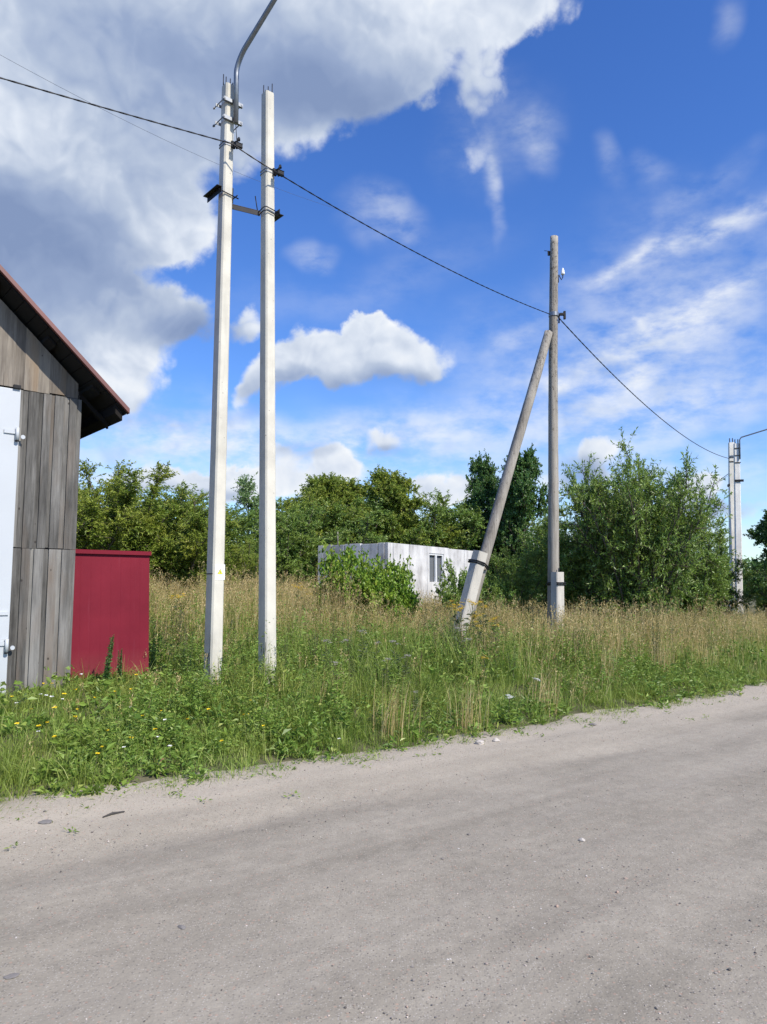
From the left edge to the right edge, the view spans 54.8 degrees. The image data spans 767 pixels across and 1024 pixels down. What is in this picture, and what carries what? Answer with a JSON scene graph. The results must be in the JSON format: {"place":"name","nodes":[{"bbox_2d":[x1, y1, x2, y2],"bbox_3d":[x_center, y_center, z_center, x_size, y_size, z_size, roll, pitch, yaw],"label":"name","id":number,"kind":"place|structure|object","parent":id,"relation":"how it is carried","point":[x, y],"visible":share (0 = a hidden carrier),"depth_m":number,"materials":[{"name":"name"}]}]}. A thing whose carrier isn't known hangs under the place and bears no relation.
{"place":"outdoors","nodes":[
{"label":"outdoors","id":0,"kind":"place"},
{"bbox_2d":[0,682,766,1023],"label":"road","id":1,"kind":"structure","parent":0,"point":[112,954],"depth_m":4.01,"materials":[{"name":"gravel"}]},
{"bbox_2d":[3,973,18,978],"bbox_3d":[-1.550,1.935,3.085,0.064,0.010,0.039,3,-6,-25],"label":"stone","id":2,"kind":"object","parent":1,"relation":"on","point":[12,975],"visible":1,"depth_m":3.08,"materials":[{"name":"stone"}]},
{"bbox_2d":[38,819,52,824],"bbox_3d":[-2.293,2.104,5.027,0.094,0.017,0.084,-1,-6,12],"label":"stone","id":3,"kind":"object","parent":1,"relation":"on","point":[46,821],"visible":0.97,"depth_m":5.01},
{"bbox_2d":[0,575,766,822],"bbox_3d":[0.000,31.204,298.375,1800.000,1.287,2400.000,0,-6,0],"label":"ground","id":4,"kind":"structure","parent":0,"point":[143,778],"depth_m":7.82,"materials":[{"name":"plant"}]},
{"bbox_2d":[0,264,129,697],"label":"barn","id":5,"kind":"structure","parent":4,"relation":"on","point":[60,398],"depth_m":8.93,"materials":[{"name":"grey wood"}]},
{"bbox_2d":[0,387,24,693],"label":"door","id":6,"kind":"structure","parent":5,"relation":"in","point":[10,398],"depth_m":8.65,"materials":[{"name":"white paint"}]},
{"bbox_2d":[100,637,113,686],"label":"dock plant","id":7,"kind":"object","parent":4,"relation":"on","point":[108,660],"visible":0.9,"depth_m":9.09,"materials":[{"name":"green plant"}]},
{"bbox_2d":[70,549,151,681],"bbox_3d":[-3.575,1.363,9.673,1.054,1.723,0.176,5,-8,-40],"label":"sheet panel","id":8,"kind":"object","parent":4,"relation":"on","point":[111,594],"visible":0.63,"depth_m":9.66,"materials":[{"name":"metal"}]},
{"bbox_2d":[76,475,157,550],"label":"willow bush","id":9,"kind":"object","parent":4,"relation":"on","point":[122,517],"visible":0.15,"depth_m":17.55,"materials":[{"name":"green plant"}]},
{"bbox_2d":[116,650,122,682],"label":"dock plant","id":10,"kind":"object","parent":4,"relation":"on","point":[120,667],"visible":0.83,"depth_m":9.22,"materials":[{"name":"green plant"}]},
{"bbox_2d":[76,459,172,546],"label":"willow bush","id":11,"kind":"object","parent":4,"relation":"on","point":[116,470],"depth_m":20.22,"materials":[{"name":"green plant"}]},
{"bbox_2d":[76,458,204,586],"bbox_3d":[-6.933,0.560,19.458,4.498,4.350,5.545,-4,-7,36],"label":"willow bush","id":12,"kind":"object","parent":4,"relation":"on","point":[159,509],"visible":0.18,"depth_m":18.88,"materials":[{"name":"green plant"}]},
{"bbox_2d":[96,475,208,584],"bbox_3d":[-7.043,0.989,21.919,4.146,4.204,4.120,0,-6,5],"label":"willow bush","id":13,"kind":"object","parent":4,"relation":"on","point":[169,495],"visible":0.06,"depth_m":21.25,"materials":[{"name":"green plant"}]},
{"bbox_2d":[149,638,157,671],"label":"nettle clump","id":14,"kind":"object","parent":4,"relation":"on","point":[154,661],"visible":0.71,"depth_m":10.14,"materials":[{"name":"green plant"}]},
{"bbox_2d":[150,619,163,658],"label":"nettle clump","id":15,"kind":"object","parent":4,"relation":"on","point":[158,633],"visible":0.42,"depth_m":11.24,"materials":[{"name":"green plant"}]},
{"bbox_2d":[158,637,168,670],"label":"nettle clump","id":16,"kind":"object","parent":4,"relation":"on","point":[163,655],"visible":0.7,"depth_m":10.42,"materials":[{"name":"green plant"}]},
{"bbox_2d":[170,609,181,652],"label":"mugwort","id":17,"kind":"object","parent":4,"relation":"on","point":[178,639],"visible":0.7,"depth_m":11.82,"materials":[{"name":"green plant"}]},
{"bbox_2d":[170,593,185,632],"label":"tansy plant","id":18,"kind":"object","parent":4,"relation":"on","point":[174,606],"visible":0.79,"depth_m":13.09,"materials":[{"name":"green plant"}]},
{"bbox_2d":[114,490,243,595],"bbox_3d":[-5.482,1.081,19.106,3.869,3.280,4.007,1,-6,-14],"label":"willow bush","id":19,"kind":"object","parent":4,"relation":"on","point":[192,554],"visible":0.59,"depth_m":18.60,"materials":[{"name":"green plant"}]},
{"bbox_2d":[174,643,185,678],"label":"nettle clump","id":20,"kind":"object","parent":4,"relation":"on","point":[180,657],"visible":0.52,"depth_m":10.24,"materials":[{"name":"green plant"}]},
{"bbox_2d":[176,613,186,645],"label":"mugwort","id":21,"kind":"object","parent":4,"relation":"on","point":[181,627],"visible":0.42,"depth_m":12.05,"materials":[{"name":"green plant"}]},
{"bbox_2d":[182,646,193,674],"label":"nettle clump","id":22,"kind":"object","parent":4,"relation":"on","point":[189,658],"visible":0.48,"depth_m":9.74,"materials":[{"name":"green plant"}]},
{"bbox_2d":[190,631,203,674],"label":"nettle clump","id":23,"kind":"object","parent":4,"relation":"on","point":[201,649],"visible":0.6,"depth_m":10.07,"materials":[{"name":"green plant"}]},
{"bbox_2d":[212,697,221,722],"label":"nettle clump","id":24,"kind":"object","parent":4,"relation":"on","point":[216,709],"visible":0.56,"depth_m":7.74,"materials":[{"name":"green plant"}]},
{"bbox_2d":[229,630,240,661],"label":"nettle clump","id":25,"kind":"object","parent":4,"relation":"on","point":[235,634],"visible":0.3,"depth_m":11.04,"materials":[{"name":"green plant"}]},
{"bbox_2d":[180,504,290,588],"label":"willow bush","id":26,"kind":"object","parent":4,"relation":"on","point":[248,522],"visible":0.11,"depth_m":21.52,"materials":[{"name":"green plant"}]},
{"bbox_2d":[203,0,276,690],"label":"concrete pole","id":27,"kind":"object","parent":4,"relation":"on","point":[230,105],"visible":0.98,"depth_m":9.48,"materials":[{"name":"concrete"}]},
{"bbox_2d":[1,55,349,212],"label":"thin wire","id":28,"kind":"object","parent":27,"relation":"attached to","point":[145,130],"visible":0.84,"depth_m":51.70,"materials":[{"name":"metal"}]},
{"bbox_2d":[238,646,248,668],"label":"nettle clump","id":29,"kind":"object","parent":4,"relation":"on","point":[244,657],"visible":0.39,"depth_m":10.05,"materials":[{"name":"green plant"}]},
{"bbox_2d":[229,471,258,553],"bbox_3d":[-4.660,0.854,25.872,1.942,4.641,1.890,1,-6,-14],"label":"aspen tree","id":30,"kind":"object","parent":4,"relation":"on","point":[244,499],"visible":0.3,"depth_m":25.93,"materials":[{"name":"green plant"}]},
{"bbox_2d":[224,539,277,590],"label":"willow bush","id":31,"kind":"object","parent":4,"relation":"on","point":[252,566],"visible":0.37,"depth_m":20.29,"materials":[{"name":"green plant"}]},
{"bbox_2d":[245,628,257,665],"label":"nettle clump","id":32,"kind":"object","parent":4,"relation":"on","point":[247,642],"visible":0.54,"depth_m":10.44,"materials":[{"name":"green plant"}]},
{"bbox_2d":[255,84,283,691],"bbox_3d":[-1.501,-1.695,9.706,0.334,8.426,0.345,-5,-8,41],"label":"concrete pole","id":33,"kind":"object","parent":4,"relation":"on","point":[267,529],"visible":0.96,"depth_m":9.64,"materials":[{"name":"concrete"}]},
{"bbox_2d":[0,77,548,313],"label":"overhead cable","id":34,"kind":"object","parent":33,"relation":"attached to","point":[254,159],"visible":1,"depth_m":9.65,"materials":[{"name":"rubber"}]},
{"bbox_2d":[268,666,277,699],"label":"nettle clump","id":35,"kind":"object","parent":4,"relation":"on","point":[272,681],"visible":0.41,"depth_m":9.02,"materials":[{"name":"green plant"}]},
{"bbox_2d":[279,637,288,676],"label":"mugwort","id":36,"kind":"object","parent":4,"relation":"on","point":[284,653],"visible":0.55,"depth_m":9.76,"materials":[{"name":"green plant"}]},
{"bbox_2d":[229,497,358,589],"bbox_3d":[-3.070,1.339,23.998,3.400,3.735,3.379,-5,-8,41],"label":"willow bush","id":37,"kind":"object","parent":4,"relation":"on","point":[293,560],"visible":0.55,"depth_m":23.61,"materials":[{"name":"green plant"}]},
{"bbox_2d":[309,630,317,669],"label":"mugwort","id":38,"kind":"object","parent":4,"relation":"on","point":[314,647],"visible":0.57,"depth_m":10.31,"materials":[{"name":"green plant"}]},
{"bbox_2d":[276,471,350,530],"bbox_3d":[-2.801,0.924,29.775,3.913,5.281,4.310,-3,-6,24],"label":"leafy tree","id":39,"kind":"object","parent":4,"relation":"on","point":[325,483],"visible":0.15,"depth_m":29.82,"materials":[{"name":"green plant"}]},
{"bbox_2d":[276,487,372,587],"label":"willow bush","id":40,"kind":"object","parent":4,"relation":"on","point":[355,513],"visible":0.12,"depth_m":25.97,"materials":[{"name":"green plant"}]},
{"bbox_2d":[321,639,333,672],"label":"thistle","id":41,"kind":"object","parent":4,"relation":"on","point":[325,641],"visible":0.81,"depth_m":9.68,"materials":[{"name":"green plant"}]},
{"bbox_2d":[279,495,393,581],"bbox_3d":[-1.581,1.627,27.096,4.492,4.583,4.520,-1,-6,11],"label":"willow bush","id":42,"kind":"object","parent":4,"relation":"on","point":[368,538],"visible":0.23,"depth_m":25.83,"materials":[{"name":"green plant"}]},
{"bbox_2d":[331,618,342,648],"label":"mugwort","id":43,"kind":"object","parent":4,"relation":"on","point":[336,632],"visible":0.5,"depth_m":12.05,"materials":[{"name":"green plant"}]},
{"bbox_2d":[342,621,352,662],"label":"mugwort","id":44,"kind":"object","parent":4,"relation":"on","point":[348,630],"visible":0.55,"depth_m":10.84,"materials":[{"name":"green plant"}]},
{"bbox_2d":[348,654,354,685],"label":"mugwort","id":45,"kind":"object","parent":4,"relation":"on","point":[351,668],"visible":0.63,"depth_m":9.66,"materials":[{"name":"green plant"}]},
{"bbox_2d":[328,472,378,510],"bbox_3d":[-1.685,1.149,31.268,4.123,5.564,4.541,3,-6,-25],"label":"leafy tree","id":46,"kind":"object","parent":4,"relation":"on","point":[350,489],"visible":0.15,"depth_m":30.40,"materials":[{"name":"green plant"}]},
{"bbox_2d":[308,536,402,629],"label":"currant bush","id":47,"kind":"object","parent":4,"relation":"on","point":[368,581],"visible":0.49,"depth_m":15.06,"materials":[{"name":"green plant"}]},
{"bbox_2d":[356,629,368,670],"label":"thistle","id":48,"kind":"object","parent":4,"relation":"on","point":[362,631],"visible":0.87,"depth_m":10.49,"materials":[{"name":"green plant"}]},
{"bbox_2d":[371,641,380,679],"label":"thistle","id":49,"kind":"object","parent":4,"relation":"on","point":[376,658],"visible":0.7,"depth_m":10.24,"materials":[{"name":"green plant"}]},
{"bbox_2d":[323,509,434,546],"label":"willow bush","id":50,"kind":"object","parent":4,"relation":"on","point":[415,529],"visible":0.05,"depth_m":27.14,"materials":[{"name":"green plant"}]},
{"bbox_2d":[0,572,766,848],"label":"ground cover","id":51,"kind":"object","parent":4,"relation":"on","point":[131,746],"visible":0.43,"depth_m":8.25,"materials":[{"name":"green plant"}]},
{"bbox_2d":[378,673,388,700],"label":"nettle clump","id":52,"kind":"object","parent":4,"relation":"on","point":[381,688],"visible":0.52,"depth_m":9.22,"materials":[{"name":"green plant"}]},
{"bbox_2d":[380,657,390,693],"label":"thistle","id":53,"kind":"object","parent":4,"relation":"on","point":[384,669],"visible":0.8,"depth_m":9.42,"materials":[{"name":"green plant"}]},
{"bbox_2d":[356,464,430,545],"bbox_3d":[0.045,0.935,28.224,3.671,5.450,4.043,4,-7,-32],"label":"leafy tree","id":54,"kind":"object","parent":4,"relation":"on","point":[392,489],"visible":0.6,"depth_m":27.55,"materials":[{"name":"green plant"}]},
{"bbox_2d":[366,552,422,634],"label":"currant bush","id":55,"kind":"object","parent":4,"relation":"on","point":[407,598],"visible":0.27,"depth_m":15.61,"materials":[{"name":"green plant"}]},
{"bbox_2d":[318,532,472,605],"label":"slab building","id":56,"kind":"structure","parent":4,"relation":"on","point":[427,562],"depth_m":23.51,"materials":[{"name":"white concrete"}]},
{"bbox_2d":[429,553,442,581],"bbox_3d":[1.700,1.842,24.472,0.084,0.930,0.996,-4,-7,33],"label":"window","id":57,"kind":"structure","parent":56,"relation":"in","point":[435,560],"depth_m":24.45,"materials":[{"name":"plastic"}]},
{"bbox_2d":[388,653,402,692],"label":"nettle clump","id":58,"kind":"object","parent":4,"relation":"on","point":[398,668],"visible":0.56,"depth_m":9.56,"materials":[{"name":"green plant"}]},
{"bbox_2d":[388,639,402,682],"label":"thistle","id":59,"kind":"object","parent":4,"relation":"on","point":[396,654],"visible":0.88,"depth_m":9.78,"materials":[{"name":"green plant"}]},
{"bbox_2d":[401,654,411,689],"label":"thistle","id":60,"kind":"object","parent":4,"relation":"on","point":[403,672],"visible":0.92,"depth_m":9.62,"materials":[{"name":"green plant"}]},
{"bbox_2d":[410,687,419,718],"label":"nettle clump","id":61,"kind":"object","parent":4,"relation":"on","point":[414,702],"visible":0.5,"depth_m":8.63,"materials":[{"name":"green plant"}]},
{"bbox_2d":[411,691,420,721],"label":"thistle","id":62,"kind":"object","parent":4,"relation":"on","point":[415,705],"visible":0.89,"depth_m":8.43,"materials":[{"name":"green plant"}]},
{"bbox_2d":[422,674,431,707],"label":"nettle clump","id":63,"kind":"object","parent":4,"relation":"on","point":[429,687],"visible":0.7,"depth_m":9.10,"materials":[{"name":"green plant"}]},
{"bbox_2d":[392,511,481,549],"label":"willow bush","id":64,"kind":"object","parent":4,"relation":"on","point":[448,540],"visible":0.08,"depth_m":27.83,"materials":[{"name":"green plant"}]},
{"bbox_2d":[385,487,491,574],"bbox_3d":[2.370,1.646,29.075,4.679,5.140,4.650,-1,-6,10],"label":"leafy tree","id":65,"kind":"object","parent":4,"relation":"on","point":[463,513],"visible":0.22,"depth_m":27.97,"materials":[{"name":"green plant"}]},
{"bbox_2d":[434,665,443,689],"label":"nettle clump","id":66,"kind":"object","parent":4,"relation":"on","point":[439,677],"visible":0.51,"depth_m":9.84,"materials":[{"name":"green plant"}]},
{"bbox_2d":[447,605,461,658],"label":"mugwort","id":67,"kind":"object","parent":4,"relation":"on","point":[452,621],"visible":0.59,"depth_m":11.61,"materials":[{"name":"green plant"}]},
{"bbox_2d":[449,600,462,637],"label":"tansy plant","id":68,"kind":"object","parent":4,"relation":"on","point":[454,615],"visible":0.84,"depth_m":12.31,"materials":[{"name":"green plant"}]},
{"bbox_2d":[431,557,485,616],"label":"leafy bush","id":69,"kind":"object","parent":4,"relation":"on","point":[453,592],"visible":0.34,"depth_m":18.71,"materials":[{"name":"green plant"}]},
{"bbox_2d":[453,626,465,669],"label":"thistle","id":70,"kind":"object","parent":4,"relation":"on","point":[458,628],"visible":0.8,"depth_m":11.06,"materials":[{"name":"green plant"}]},
{"bbox_2d":[454,606,465,639],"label":"tansy plant","id":71,"kind":"object","parent":4,"relation":"on","point":[457,621],"visible":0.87,"depth_m":12.10,"materials":[{"name":"green plant"}]},
{"bbox_2d":[456,627,467,651],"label":"nettle clump","id":72,"kind":"object","parent":4,"relation":"on","point":[460,637],"visible":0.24,"depth_m":11.57,"materials":[{"name":"green plant"}]},
{"bbox_2d":[420,504,510,575],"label":"willow bush","id":73,"kind":"object","parent":4,"relation":"on","point":[497,553],"visible":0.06,"depth_m":28.90,"materials":[{"name":"green plant"}]},
{"bbox_2d":[461,638,472,677],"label":"thistle","id":74,"kind":"object","parent":4,"relation":"on","point":[469,639],"visible":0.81,"depth_m":10.72,"materials":[{"name":"green plant"}]},
{"bbox_2d":[465,622,474,647],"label":"nettle clump","id":75,"kind":"object","parent":4,"relation":"on","point":[468,636],"visible":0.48,"depth_m":11.92,"materials":[{"name":"green plant"}]},
{"bbox_2d":[464,599,478,642],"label":"tansy plant","id":76,"kind":"object","parent":4,"relation":"on","point":[472,604],"visible":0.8,"depth_m":12.43,"materials":[{"name":"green plant"}]},
{"bbox_2d":[469,611,483,659],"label":"tansy plant","id":77,"kind":"object","parent":4,"relation":"on","point":[475,627],"visible":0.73,"depth_m":12.06,"materials":[{"name":"green plant"}]},
{"bbox_2d":[479,601,488,644],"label":"tansy plant","id":78,"kind":"object","parent":4,"relation":"on","point":[484,615],"visible":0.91,"depth_m":12.65,"materials":[{"name":"green plant"}]},
{"bbox_2d":[461,448,511,586],"bbox_3d":[4.005,0.812,29.574,2.539,6.822,2.382,-2,-6,19],"label":"alder tree","id":79,"kind":"object","parent":4,"relation":"on","point":[484,486],"visible":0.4,"depth_m":29.49,"materials":[{"name":"green plant"}]},
{"bbox_2d":[490,661,497,685],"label":"nettle clump","id":80,"kind":"object","parent":4,"relation":"on","point":[495,672],"visible":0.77,"depth_m":10.42,"materials":[{"name":"green plant"}]},
{"bbox_2d":[231,527,763,600],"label":"distant woodland","id":81,"kind":"object","parent":4,"relation":"on","point":[746,560],"depth_m":86.36,"materials":[{"name":"plant"}]},
{"bbox_2d":[480,574,521,615],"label":"leafy bush","id":82,"kind":"object","parent":4,"relation":"on","point":[500,588],"visible":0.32,"depth_m":18.92,"materials":[{"name":"green plant"}]},
{"bbox_2d":[453,330,552,646],"bbox_3d":[2.316,-0.473,14.383,2.620,6.675,0.465,4,-7,-32],"label":"wooden strut","id":83,"kind":"object","parent":4,"relation":"on","point":[478,561],"visible":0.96,"depth_m":14.28,"materials":[{"name":"grey wood"}]},
{"bbox_2d":[474,503,532,579],"bbox_3d":[4.966,1.704,29.976,3.137,5.226,2.943,-4,-7,37],"label":"alder tree","id":84,"kind":"object","parent":4,"relation":"on","point":[528,532],"visible":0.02,"depth_m":29.56,"materials":[{"name":"green plant"}]},
{"bbox_2d":[502,694,518,725],"bbox_3d":[1.459,2.288,8.537,0.220,0.364,0.185,-1,-6,12],"label":"yarrow","id":85,"kind":"object","parent":4,"relation":"on","point":[510,703],"visible":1,"depth_m":8.53,"materials":[{"name":"green plant"}]},
{"bbox_2d":[485,443,547,605],"bbox_3d":[5.400,0.678,28.111,2.384,6.642,3.031,5,-8,-43],"label":"alder tree","id":86,"kind":"object","parent":4,"relation":"on","point":[521,506],"visible":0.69,"depth_m":27.95,"materials":[{"name":"green plant"}]},
{"bbox_2d":[486,544,547,623],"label":"leafy bush","id":87,"kind":"object","parent":4,"relation":"on","point":[519,580],"visible":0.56,"depth_m":19.68,"materials":[{"name":"green plant"}]},
{"bbox_2d":[513,502,591,606],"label":"leafy bush","id":88,"kind":"object","parent":4,"relation":"on","point":[524,545],"visible":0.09,"depth_m":21.40,"materials":[{"name":"green plant"}]},
{"bbox_2d":[544,235,565,633],"bbox_3d":[3.510,-1.390,15.201,0.527,8.911,0.415,4,-7,-37],"label":"wooden pole","id":89,"kind":"object","parent":4,"relation":"on","point":[555,582],"visible":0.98,"depth_m":15.13,"materials":[{"name":"grey wood"}]},
{"bbox_2d":[558,317,729,458],"bbox_3d":[9.531,-2.967,24.171,0.027,0.639,21.271,-4,-7,33],"label":"overhead cable","id":90,"kind":"object","parent":89,"relation":"attached to","point":[626,387],"visible":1,"depth_m":19.00,"materials":[{"name":"rubber"}]},
{"bbox_2d":[533,509,627,619],"bbox_3d":[5.548,1.701,19.802,3.123,3.742,3.103,0,-6,3],"label":"willow bush","id":91,"kind":"object","parent":4,"relation":"on","point":[572,587],"visible":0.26,"depth_m":19.31,"materials":[{"name":"green plant"}]},
{"bbox_2d":[578,648,586,678],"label":"nettle clump","id":92,"kind":"object","parent":4,"relation":"on","point":[581,660],"visible":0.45,"depth_m":11.40,"materials":[{"name":"green plant"}]},
{"bbox_2d":[546,426,732,625],"bbox_3d":[6.283,0.868,18.429,4.494,5.813,3.746,-3,-7,31],"label":"sallow bush","id":93,"kind":"object","parent":4,"relation":"on","point":[640,571],"visible":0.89,"depth_m":17.86,"materials":[{"name":"green plant"}]},
{"bbox_2d":[571,468,721,626],"bbox_3d":[6.776,1.251,19.668,3.666,4.863,3.689,-2,-6,16],"label":"willow bush","id":94,"kind":"object","parent":4,"relation":"on","point":[658,508],"visible":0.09,"depth_m":18.87,"materials":[{"name":"green plant"}]},
{"bbox_2d":[652,619,660,662],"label":"mugwort","id":95,"kind":"object","parent":4,"relation":"on","point":[653,636],"visible":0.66,"depth_m":13.01,"materials":[{"name":"green plant"}]},
{"bbox_2d":[684,608,696,643],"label":"mugwort","id":96,"kind":"object","parent":4,"relation":"on","point":[689,622],"visible":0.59,"depth_m":15.42,"materials":[{"name":"green plant"}]},
{"bbox_2d":[664,515,746,622],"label":"willow bush","id":97,"kind":"object","parent":4,"relation":"on","point":[716,565],"visible":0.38,"depth_m":19.91,"materials":[{"name":"green plant"}]},
{"bbox_2d":[697,556,761,614],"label":"leafy bush","id":98,"kind":"object","parent":4,"relation":"on","point":[740,564],"visible":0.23,"depth_m":28.52,"materials":[{"name":"green plant"}]},
{"bbox_2d":[727,438,734,611],"bbox_3d":[15.376,0.724,32.663,0.554,8.092,0.323,0,-6,0],"label":"concrete pole","id":99,"kind":"object","parent":4,"relation":"on","point":[730,485],"visible":0.61,"depth_m":32.74,"materials":[{"name":"grey concrete"}]},
{"bbox_2d":[733,429,766,611],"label":"concrete pole","id":100,"kind":"object","parent":4,"relation":"on","point":[737,502],"visible":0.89,"depth_m":32.31,"materials":[{"name":"grey concrete"}]},
{"bbox_2d":[742,558,766,613],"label":"leafy bush","id":101,"kind":"object","parent":4,"relation":"on","point":[759,603],"visible":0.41,"depth_m":33.02,"materials":[{"name":"green plant"}]},
{"bbox_2d":[743,509,766,602],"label":"alder tree","id":102,"kind":"object","parent":4,"relation":"on","point":[758,534],"visible":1,"depth_m":25.95,"materials":[{"name":"green plant"}]},
{"bbox_2d":[752,552,766,593],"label":"alder tree","id":103,"kind":"object","parent":4,"relation":"on","point":[756,559],"visible":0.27,"depth_m":27.73,"materials":[{"name":"green plant"}]},
{"bbox_2d":[0,0,766,570],"label":"sky","id":104,"kind":"structure","parent":0,"point":[470,135],"materials":[{"name":"blue"}]},
{"bbox_2d":[19,559,766,764],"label":"dry grass","id":105,"kind":"structure","parent":0,"point":[726,621],"depth_m":13.65,"materials":[{"name":"plant"}]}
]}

